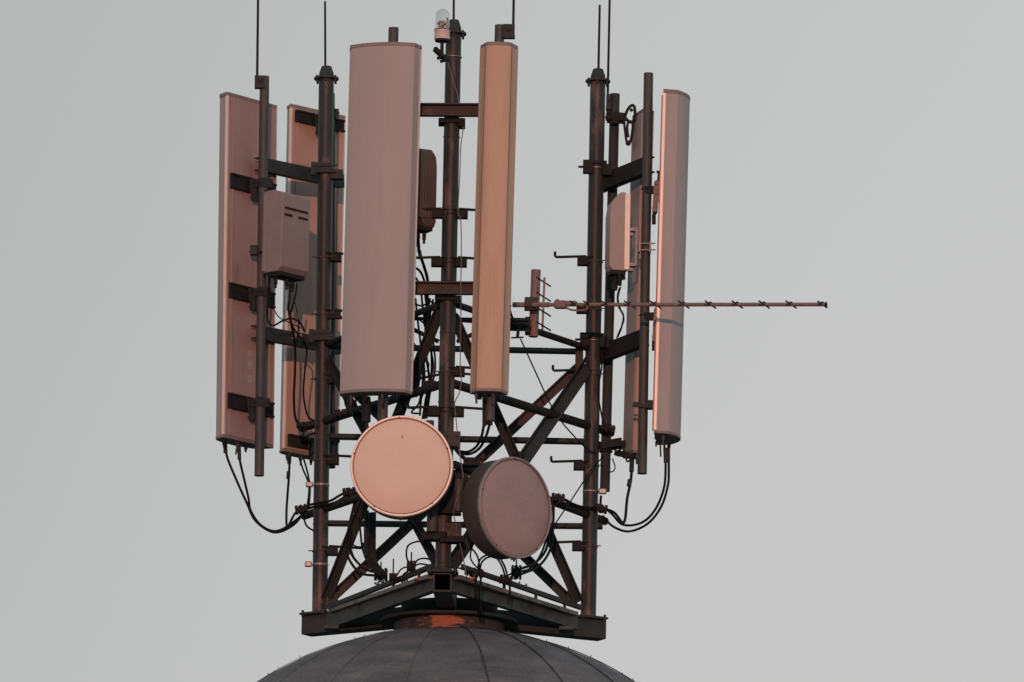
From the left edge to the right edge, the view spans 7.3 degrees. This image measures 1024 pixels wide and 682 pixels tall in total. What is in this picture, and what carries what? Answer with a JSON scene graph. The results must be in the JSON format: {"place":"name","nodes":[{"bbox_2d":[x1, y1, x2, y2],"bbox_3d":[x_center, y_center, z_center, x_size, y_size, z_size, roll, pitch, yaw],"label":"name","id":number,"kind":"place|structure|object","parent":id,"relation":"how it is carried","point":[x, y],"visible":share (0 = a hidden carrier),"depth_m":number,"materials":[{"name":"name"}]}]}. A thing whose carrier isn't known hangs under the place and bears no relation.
{"place":"outdoors","nodes":[
{"label":"outdoors","id":0,"kind":"place"},
{"bbox_2d":[257,625,634,681],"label":"domed roof","id":1,"kind":"structure","parent":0,"point":[444,654],"depth_m":48.56,"materials":[{"name":"metal"}]},
{"bbox_2d":[251,19,654,640],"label":"lattice tower","id":2,"kind":"structure","parent":1,"relation":"on","point":[397,607],"depth_m":49.98,"materials":[{"name":"black metal"}]},
{"bbox_2d":[254,75,268,476],"bbox_3d":[-1.569,-0.413,50.181,0.084,2.562,0.060,1,-12,0],"label":"mounting pipe","id":3,"kind":"object","parent":2,"relation":"attached to","point":[261,300],"visible":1,"depth_m":50.12,"materials":[{"name":"metal"}]},
{"bbox_2d":[216,92,276,452],"bbox_3d":[-1.624,-0.419,50.267,0.324,2.277,0.485,-9,-15,38],"label":"panel antenna","id":4,"kind":"object","parent":3,"relation":"attached to","point":[238,251],"visible":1,"depth_m":50.21,"materials":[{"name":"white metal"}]},
{"bbox_2d":[223,443,304,533],"bbox_3d":[-1.540,0.930,50.118,0.573,0.562,0.080,6,-13,-23],"label":"cable","id":5,"kind":"object","parent":4,"relation":"attached to","point":[225,450],"visible":1,"depth_m":50.04,"materials":[{"name":"black rubber"}]},
{"bbox_2d":[237,444,304,530],"bbox_3d":[-1.490,0.936,50.139,0.520,0.539,0.056,7,-13,-29],"label":"cable","id":6,"kind":"object","parent":4,"relation":"hanging from","point":[245,484],"visible":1,"depth_m":50.05,"materials":[{"name":"black rubber"}]},
{"bbox_2d":[254,0,264,88],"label":"lightning rod","id":7,"kind":"object","parent":3,"relation":"attached to","point":[259,81],"visible":1,"depth_m":50.41,"materials":[{"name":"black metal"}]},
{"bbox_2d":[262,190,309,291],"bbox_3d":[-1.411,-0.624,50.092,0.166,0.620,0.265,-9,-15,41],"label":"radio unit","id":8,"kind":"object","parent":2,"relation":"attached to","point":[286,229],"visible":1,"depth_m":50.03,"materials":[{"name":"paint"}]},
{"bbox_2d":[266,278,304,331],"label":"cable","id":9,"kind":"object","parent":8,"relation":"hanging from","point":[279,322],"visible":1,"depth_m":50.02,"materials":[{"name":"black rubber"}]},
{"bbox_2d":[287,283,297,421],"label":"cable","id":10,"kind":"object","parent":8,"relation":"hanging from","point":[293,336],"visible":1,"depth_m":50.29,"materials":[{"name":"black rubber"}]},
{"bbox_2d":[290,283,314,421],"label":"cable","id":11,"kind":"object","parent":8,"relation":"hanging from","point":[301,338],"visible":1,"depth_m":50.31,"materials":[{"name":"black rubber"}]},
{"bbox_2d":[293,298,298,340],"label":"cable","id":12,"kind":"object","parent":2,"relation":"attached to","point":[298,319],"visible":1,"depth_m":50.01,"materials":[{"name":"black rubber"}]},
{"bbox_2d":[295,504,307,514],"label":"cable clamp","id":13,"kind":"object","parent":2,"relation":"attached to","point":[299,509],"visible":1,"depth_m":50.21,"materials":[{"name":"black metal"}]},
{"bbox_2d":[298,456,309,503],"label":"cable","id":14,"kind":"object","parent":13,"relation":"attached to","point":[306,478],"visible":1,"depth_m":50.59,"materials":[{"name":"black rubber"}]},
{"bbox_2d":[303,515,313,530],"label":"cable","id":15,"kind":"object","parent":13,"relation":"attached to","point":[308,527],"visible":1,"depth_m":50.25,"materials":[{"name":"black rubber"}]},
{"bbox_2d":[296,421,314,428],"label":"cable clamp","id":16,"kind":"object","parent":2,"relation":"attached to","point":[302,425],"visible":1,"depth_m":50.31,"materials":[{"name":"black metal"}]},
{"bbox_2d":[302,425,314,437],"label":"cable","id":17,"kind":"object","parent":16,"relation":"attached to","point":[304,430],"visible":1,"depth_m":50.25,"materials":[{"name":"black rubber"}]},
{"bbox_2d":[302,456,310,506],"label":"cable","id":18,"kind":"object","parent":2,"relation":"attached to","point":[307,476],"visible":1,"depth_m":50.67,"materials":[{"name":"black rubber"}]},
{"bbox_2d":[324,1,325,64],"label":"lightning rod","id":19,"kind":"object","parent":2,"relation":"on","point":[324,32],"visible":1,"depth_m":50.93,"materials":[{"name":"black metal"}]},
{"bbox_2d":[329,93,334,468],"bbox_3d":[-1.155,-0.389,50.892,0.114,2.435,0.060,1,-12,0],"label":"mounting pipe","id":20,"kind":"object","parent":2,"relation":"attached to","point":[332,411],"visible":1,"depth_m":50.84,"materials":[{"name":"metal"}]},
{"bbox_2d":[279,104,345,465],"bbox_3d":[-1.192,-0.359,51.035,0.470,2.326,0.423,11,-16,-42],"label":"panel antenna","id":21,"kind":"object","parent":20,"relation":"attached to","point":[302,137],"visible":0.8,"depth_m":51.08,"materials":[{"name":"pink plastic"}]},
{"bbox_2d":[285,453,295,524],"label":"cable","id":22,"kind":"object","parent":21,"relation":"hanging from","point":[289,455],"visible":1,"depth_m":50.63,"materials":[{"name":"black rubber"}]},
{"bbox_2d":[307,488,373,576],"bbox_3d":[-1.055,1.221,49.953,0.100,0.608,0.740,11,-15,-40],"label":"cable","id":23,"kind":"object","parent":2,"relation":"attached to","point":[346,539],"visible":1,"depth_m":49.92,"materials":[{"name":"black rubber"}]},
{"bbox_2d":[307,491,373,572],"bbox_3d":[-1.046,1.220,49.960,0.100,0.574,0.753,11,-15,-40],"label":"cable","id":24,"kind":"object","parent":2,"relation":"attached to","point":[349,534],"visible":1,"depth_m":49.88,"materials":[{"name":"black rubber"}]},
{"bbox_2d":[335,408,349,417],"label":"cable clamp","id":25,"kind":"object","parent":2,"relation":"attached to","point":[339,413],"visible":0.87,"depth_m":50.07,"materials":[{"name":"black metal"}]},
{"bbox_2d":[342,487,355,497],"bbox_3d":[-1.017,0.946,50.008,0.089,0.071,0.086,1,-12,0],"label":"cable clamp","id":26,"kind":"object","parent":2,"relation":"attached to","point":[348,491],"visible":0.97,"depth_m":49.97,"materials":[{"name":"black metal"}]},
{"bbox_2d":[358,517,366,561],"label":"cable","id":27,"kind":"object","parent":2,"relation":"attached to","point":[360,532],"visible":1,"depth_m":49.79,"materials":[{"name":"black rubber"}]},
{"bbox_2d":[374,562,387,580],"bbox_3d":[-0.812,1.427,49.554,0.084,0.120,0.088,1,-12,0],"label":"cable clamp","id":28,"kind":"object","parent":2,"relation":"attached to","point":[379,577],"visible":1,"depth_m":49.51,"materials":[{"name":"black metal"}]},
{"bbox_2d":[377,27,398,421],"bbox_3d":[-0.759,-0.716,48.957,0.084,2.470,0.063,1,-12,0],"label":"mounting pipe","id":29,"kind":"object","parent":2,"relation":"attached to","point":[393,35],"visible":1,"depth_m":48.72,"materials":[{"name":"metal"}]},
{"bbox_2d":[340,42,421,430],"bbox_3d":[-0.797,-0.595,48.848,0.455,2.459,0.303,-1,-12,14],"label":"panel antenna","id":30,"kind":"object","parent":29,"relation":"attached to","point":[380,249],"visible":1,"depth_m":48.74,"materials":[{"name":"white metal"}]},
{"bbox_2d":[344,396,352,413],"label":"cable","id":31,"kind":"object","parent":30,"relation":"attached to","point":[348,410],"visible":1,"depth_m":48.82,"materials":[{"name":"black rubber"}]},
{"bbox_2d":[355,396,361,413],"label":"cable","id":32,"kind":"object","parent":30,"relation":"attached to","point":[359,410],"visible":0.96,"depth_m":48.79,"materials":[{"name":"black rubber"}]},
{"bbox_2d":[389,559,396,582],"bbox_3d":[-0.731,1.412,49.200,0.049,0.147,0.090,1,-12,0],"label":"cable clamp","id":33,"kind":"object","parent":2,"relation":"attached to","point":[392,577],"visible":1,"depth_m":49.16,"materials":[{"name":"black metal"}]},
{"bbox_2d":[393,396,401,413],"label":"cable","id":34,"kind":"object","parent":2,"relation":"attached to","point":[399,406],"visible":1,"depth_m":48.86,"materials":[{"name":"black rubber"}]},
{"bbox_2d":[350,415,452,520],"bbox_3d":[-0.668,0.807,48.587,0.623,0.646,0.447,1,-12,0],"label":"dish antenna","id":35,"kind":"object","parent":2,"relation":"attached to","point":[401,467],"visible":1,"depth_m":48.39,"materials":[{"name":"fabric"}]},
{"bbox_2d":[407,552,415,572],"bbox_3d":[-0.617,1.356,49.028,0.055,0.127,0.089,1,-12,0],"label":"cable clamp","id":36,"kind":"object","parent":2,"relation":"attached to","point":[411,566],"visible":1,"depth_m":48.99,"materials":[{"name":"black metal"}]},
{"bbox_2d":[405,541,422,560],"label":"cable","id":37,"kind":"object","parent":36,"relation":"attached to","point":[409,544],"visible":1,"depth_m":49.02,"materials":[{"name":"black rubber"}]},
{"bbox_2d":[411,395,421,413],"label":"cable","id":38,"kind":"object","parent":2,"relation":"attached to","point":[412,410],"visible":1,"depth_m":49.30,"materials":[{"name":"black rubber"}]},
{"bbox_2d":[415,298,423,415],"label":"cable","id":39,"kind":"object","parent":2,"relation":"attached to","point":[417,318],"visible":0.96,"depth_m":49.56,"materials":[{"name":"black rubber"}]},
{"bbox_2d":[408,520,433,550],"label":"cable","id":40,"kind":"object","parent":2,"relation":"attached to","point":[420,533],"visible":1,"depth_m":48.85,"materials":[{"name":"black rubber"}]},
{"bbox_2d":[416,267,429,418],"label":"cable","id":41,"kind":"object","parent":2,"relation":"attached to","point":[425,296],"visible":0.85,"depth_m":49.61,"materials":[{"name":"black rubber"}]},
{"bbox_2d":[416,277,433,418],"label":"cable","id":42,"kind":"object","parent":2,"relation":"attached to","point":[433,359],"visible":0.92,"depth_m":49.62,"materials":[{"name":"black rubber"}]},
{"bbox_2d":[415,301,434,306],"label":"cable","id":43,"kind":"object","parent":2,"relation":"on","point":[433,302],"visible":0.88,"depth_m":49.39,"materials":[{"name":"black rubber"}]},
{"bbox_2d":[421,358,429,372],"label":"cable","id":44,"kind":"object","parent":2,"relation":"attached to","point":[422,364],"visible":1,"depth_m":49.25,"materials":[{"name":"black rubber"}]},
{"bbox_2d":[417,148,436,243],"bbox_3d":[-0.582,-0.959,49.217,0.208,0.719,0.155,7,-13,-27],"label":"radio unit","id":45,"kind":"object","parent":2,"relation":"attached to","point":[427,182],"visible":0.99,"depth_m":49.16,"materials":[{"name":"paint"}]},
{"bbox_2d":[416,232,428,387],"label":"cable","id":46,"kind":"object","parent":45,"relation":"attached to","point":[424,269],"visible":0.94,"depth_m":49.29,"materials":[{"name":"black rubber"}]},
{"bbox_2d":[423,298,432,410],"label":"cable","id":47,"kind":"object","parent":2,"relation":"attached to","point":[431,350],"visible":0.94,"depth_m":49.63,"materials":[{"name":"black rubber"}]},
{"bbox_2d":[421,380,435,385],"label":"cable clamp","id":48,"kind":"object","parent":2,"relation":"attached to","point":[423,382],"visible":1,"depth_m":49.29,"materials":[{"name":"black metal"}]},
{"bbox_2d":[407,365,425,405],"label":"cable","id":49,"kind":"object","parent":48,"relation":"hanging from","point":[422,395],"visible":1,"depth_m":49.31,"materials":[{"name":"black rubber"}]},
{"bbox_2d":[426,299,435,418],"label":"cable","id":50,"kind":"object","parent":2,"relation":"attached to","point":[433,378],"visible":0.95,"depth_m":49.51,"materials":[{"name":"black rubber"}]},
{"bbox_2d":[433,9,461,62],"bbox_3d":[-0.396,-1.862,49.306,0.109,0.335,0.288,-4,-12,22],"label":"obstruction beacon","id":51,"kind":"object","parent":2,"relation":"attached to","point":[442,27],"visible":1,"depth_m":49.20,"materials":[{"name":"glass"}]},
{"bbox_2d":[452,0,454,18],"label":"lightning rod","id":52,"kind":"object","parent":2,"relation":"on","point":[453,17],"visible":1,"depth_m":49.42,"materials":[{"name":"black metal"}]},
{"bbox_2d":[447,61,466,576],"bbox_3d":[-0.346,-0.155,48.963,0.170,3.233,0.114,-4,-12,22],"label":"cable","id":53,"kind":"object","parent":2,"relation":"attached to","point":[460,322],"visible":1,"depth_m":48.95,"materials":[{"name":"black rubber"}]},
{"bbox_2d":[453,447,480,464],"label":"cable","id":54,"kind":"object","parent":2,"relation":"attached to","point":[456,449],"visible":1,"depth_m":48.78,"materials":[{"name":"black rubber"}]},
{"bbox_2d":[462,545,479,566],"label":"cable","id":55,"kind":"object","parent":2,"relation":"attached to","point":[473,550],"visible":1,"depth_m":48.99,"materials":[{"name":"black rubber"}]},
{"bbox_2d":[470,543,476,567],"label":"cable","id":56,"kind":"object","parent":2,"relation":"attached to","point":[470,556],"visible":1,"depth_m":48.94,"materials":[{"name":"black rubber"}]},
{"bbox_2d":[464,569,483,577],"bbox_3d":[-0.232,1.416,48.976,0.120,0.070,0.086,1,-12,0],"label":"cable clamp","id":57,"kind":"object","parent":2,"relation":"attached to","point":[481,571],"visible":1,"depth_m":48.94,"materials":[{"name":"black metal"}]},
{"bbox_2d":[462,424,490,455],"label":"cable","id":58,"kind":"object","parent":2,"relation":"attached to","point":[481,444],"visible":1,"depth_m":48.76,"materials":[{"name":"black rubber"}]},
{"bbox_2d":[474,575,479,613],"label":"cable","id":59,"kind":"object","parent":2,"relation":"hanging from","point":[475,594],"visible":1,"depth_m":48.69,"materials":[{"name":"black rubber"}]},
{"bbox_2d":[478,575,482,614],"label":"cable","id":60,"kind":"object","parent":2,"relation":"hanging from","point":[479,595],"visible":1,"depth_m":48.70,"materials":[{"name":"black rubber"}]},
{"bbox_2d":[479,556,506,577],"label":"cable","id":61,"kind":"object","parent":2,"relation":"attached to","point":[484,559],"visible":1,"depth_m":49.00,"materials":[{"name":"black rubber"}]},
{"bbox_2d":[477,555,508,576],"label":"cable","id":62,"kind":"object","parent":2,"relation":"attached to","point":[500,560],"visible":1,"depth_m":49.01,"materials":[{"name":"black rubber"}]},
{"bbox_2d":[486,24,503,421],"bbox_3d":[-0.106,-0.728,48.962,0.081,2.480,0.060,1,-12,0],"label":"mounting pipe","id":63,"kind":"object","parent":2,"relation":"attached to","point":[490,410],"visible":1,"depth_m":48.72,"materials":[{"name":"metal"}]},
{"bbox_2d":[470,42,517,425],"bbox_3d":[-0.111,-0.666,48.878,0.234,2.398,0.257,1,-12,1],"label":"panel antenna","id":64,"kind":"object","parent":63,"relation":"attached to","point":[493,238],"visible":1,"depth_m":48.78,"materials":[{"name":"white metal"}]},
{"bbox_2d":[460,426,484,453],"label":"cable","id":65,"kind":"object","parent":64,"relation":"attached to","point":[477,444],"visible":1,"depth_m":48.73,"materials":[{"name":"black rubber"}]},
{"bbox_2d":[503,0,514,38],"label":"lightning rod","id":66,"kind":"object","parent":63,"relation":"attached to","point":[508,31],"visible":1,"depth_m":49.17,"materials":[{"name":"black metal"}]},
{"bbox_2d":[499,574,511,584],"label":"cable clamp","id":67,"kind":"object","parent":2,"relation":"attached to","point":[504,580],"visible":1,"depth_m":49.05,"materials":[{"name":"black metal"}]},
{"bbox_2d":[507,579,510,604],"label":"cable","id":68,"kind":"object","parent":67,"relation":"hanging from","point":[509,594],"visible":1,"depth_m":48.97,"materials":[{"name":"black rubber"}]},
{"bbox_2d":[462,457,551,561],"bbox_3d":[-0.121,1.049,48.744,0.427,0.646,0.623,-10,-16,44],"label":"dish antenna","id":69,"kind":"object","parent":2,"relation":"attached to","point":[506,509],"visible":1,"depth_m":48.56,"materials":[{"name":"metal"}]},
{"bbox_2d":[511,559,521,579],"bbox_3d":[0.027,1.405,49.204,0.065,0.127,0.087,1,-12,0],"label":"cable clamp","id":70,"kind":"object","parent":2,"relation":"attached to","point":[516,570],"visible":1,"depth_m":49.16,"materials":[{"name":"black metal"}]},
{"bbox_2d":[522,506,551,568],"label":"cable","id":71,"kind":"object","parent":70,"relation":"attached to","point":[541,556],"visible":0.83,"depth_m":49.50,"materials":[{"name":"black rubber"}]},
{"bbox_2d":[522,502,554,574],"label":"cable","id":72,"kind":"object","parent":70,"relation":"attached to","point":[551,544],"visible":1,"depth_m":49.55,"materials":[{"name":"black rubber"}]},
{"bbox_2d":[522,538,546,571],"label":"cable","id":73,"kind":"object","parent":2,"relation":"attached to","point":[543,548],"visible":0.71,"depth_m":49.51,"materials":[{"name":"black rubber"}]},
{"bbox_2d":[529,269,540,337],"bbox_3d":[0.141,-0.235,49.885,0.070,0.426,0.060,1,-12,0],"label":"mounting pipe","id":74,"kind":"object","parent":2,"relation":"attached to","point":[534,288],"visible":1,"depth_m":49.87,"materials":[{"name":"metal"}]},
{"bbox_2d":[512,276,827,330],"bbox_3d":[0.963,-0.275,49.429,2.033,0.332,0.306,-3,-12,20],"label":"yagi aerial","id":75,"kind":"object","parent":74,"relation":"attached to","point":[530,304],"visible":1,"depth_m":49.53,"materials":[{"name":"metal"}]},
{"bbox_2d":[520,339,595,452],"bbox_3d":[0.280,0.346,49.991,0.031,0.606,0.781,-8,-14,37],"label":"cable","id":76,"kind":"object","parent":2,"relation":"attached to","point":[549,401],"visible":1,"depth_m":49.90,"materials":[{"name":"black rubber"}]},
{"bbox_2d":[551,493,564,504],"bbox_3d":[0.286,0.982,49.801,0.088,0.076,0.085,1,-12,0],"label":"cable clamp","id":77,"kind":"object","parent":2,"relation":"attached to","point":[558,498],"visible":0.98,"depth_m":49.77,"materials":[{"name":"black metal"}]},
{"bbox_2d":[554,457,602,525],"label":"cable","id":78,"kind":"object","parent":2,"relation":"attached to","point":[576,491],"visible":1,"depth_m":49.96,"materials":[{"name":"black rubber"}]},
{"bbox_2d":[565,498,598,509],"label":"cable","id":79,"kind":"object","parent":2,"relation":"attached to","point":[581,506],"visible":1,"depth_m":50.07,"materials":[{"name":"black rubber"}]},
{"bbox_2d":[597,5,600,67],"bbox_3d":[0.552,-1.920,50.842,0.022,0.443,0.019,1,-12,0],"label":"lightning rod","id":80,"kind":"object","parent":2,"relation":"on","point":[599,24],"visible":1,"depth_m":50.84,"materials":[{"name":"black metal"}]},
{"bbox_2d":[595,503,607,513],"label":"cable clamp","id":81,"kind":"object","parent":2,"relation":"attached to","point":[602,508],"visible":1,"depth_m":50.16,"materials":[{"name":"black metal"}]},
{"bbox_2d":[598,336,606,424],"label":"cable","id":82,"kind":"object","parent":2,"relation":"attached to","point":[600,378],"visible":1,"depth_m":50.32,"materials":[{"name":"black rubber"}]},
{"bbox_2d":[600,423,615,434],"bbox_3d":[0.604,0.549,50.349,0.095,0.073,0.090,1,-12,0],"label":"cable clamp","id":83,"kind":"object","parent":2,"relation":"attached to","point":[607,428],"visible":1,"depth_m":50.31,"materials":[{"name":"black metal"}]},
{"bbox_2d":[600,93,619,491],"bbox_3d":[0.620,-0.312,50.698,0.092,2.574,0.063,1,-12,0],"label":"mounting pipe","id":84,"kind":"object","parent":2,"relation":"attached to","point":[609,316],"visible":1,"depth_m":50.63,"materials":[{"name":"metal"}]},
{"bbox_2d":[606,0,610,110],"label":"lightning rod","id":85,"kind":"object","parent":84,"relation":"attached to","point":[608,101],"visible":1,"depth_m":50.95,"materials":[{"name":"black metal"}]},
{"bbox_2d":[599,104,653,463],"bbox_3d":[0.710,-0.360,50.626,0.382,2.351,0.206,-4,-13,24],"label":"panel antenna","id":86,"kind":"object","parent":84,"relation":"attached to","point":[628,444],"visible":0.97,"depth_m":50.53,"materials":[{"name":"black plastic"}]},
{"bbox_2d":[608,459,633,522],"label":"cable","id":87,"kind":"object","parent":86,"relation":"hanging from","point":[631,471],"visible":1,"depth_m":50.25,"materials":[{"name":"black rubber"}]},
{"bbox_2d":[617,287,623,336],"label":"cable","id":88,"kind":"object","parent":2,"relation":"attached to","point":[621,311],"visible":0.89,"depth_m":50.06,"materials":[{"name":"black rubber"}]},
{"bbox_2d":[637,72,652,474],"bbox_3d":[0.835,-0.429,50.111,0.067,2.565,0.060,1,-12,0],"label":"mounting pipe","id":89,"kind":"object","parent":2,"relation":"attached to","point":[645,269],"visible":1,"depth_m":50.09,"materials":[{"name":"metal"}]},
{"bbox_2d":[605,192,654,290],"bbox_3d":[0.744,-0.617,50.103,0.297,0.614,0.161,3,-12,-12],"label":"radio unit","id":90,"kind":"object","parent":89,"relation":"attached to","point":[619,231],"visible":1,"depth_m":50.04,"materials":[{"name":"paint"}]},
{"bbox_2d":[616,286,624,337],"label":"cable","id":91,"kind":"object","parent":90,"relation":"hanging from","point":[624,319],"visible":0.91,"depth_m":50.18,"materials":[{"name":"black rubber"}]},
{"bbox_2d":[632,89,689,447],"bbox_3d":[0.935,-0.433,50.147,0.304,2.262,0.409,1,-12,4],"label":"panel antenna","id":92,"kind":"object","parent":89,"relation":"attached to","point":[668,190],"visible":1,"depth_m":50.00,"materials":[{"name":"white plastic"}]},
{"bbox_2d":[602,447,669,532],"bbox_3d":[0.767,0.945,50.054,0.542,0.512,0.043,-9,-15,39],"label":"cable","id":93,"kind":"object","parent":92,"relation":"hanging from","point":[656,513],"visible":1,"depth_m":49.92,"materials":[{"name":"black rubber"}]},
{"bbox_2d":[607,447,667,526],"bbox_3d":[0.759,0.929,50.045,0.538,0.477,0.057,-10,-16,43],"label":"cable","id":94,"kind":"object","parent":92,"relation":"hanging from","point":[662,492],"visible":1,"depth_m":49.90,"materials":[{"name":"black rubber"}]},
{"bbox_2d":[0,0,1023,681],"label":"sky","id":95,"kind":"structure","parent":0,"point":[844,502],"materials":[{"name":"grey"}]}
]}

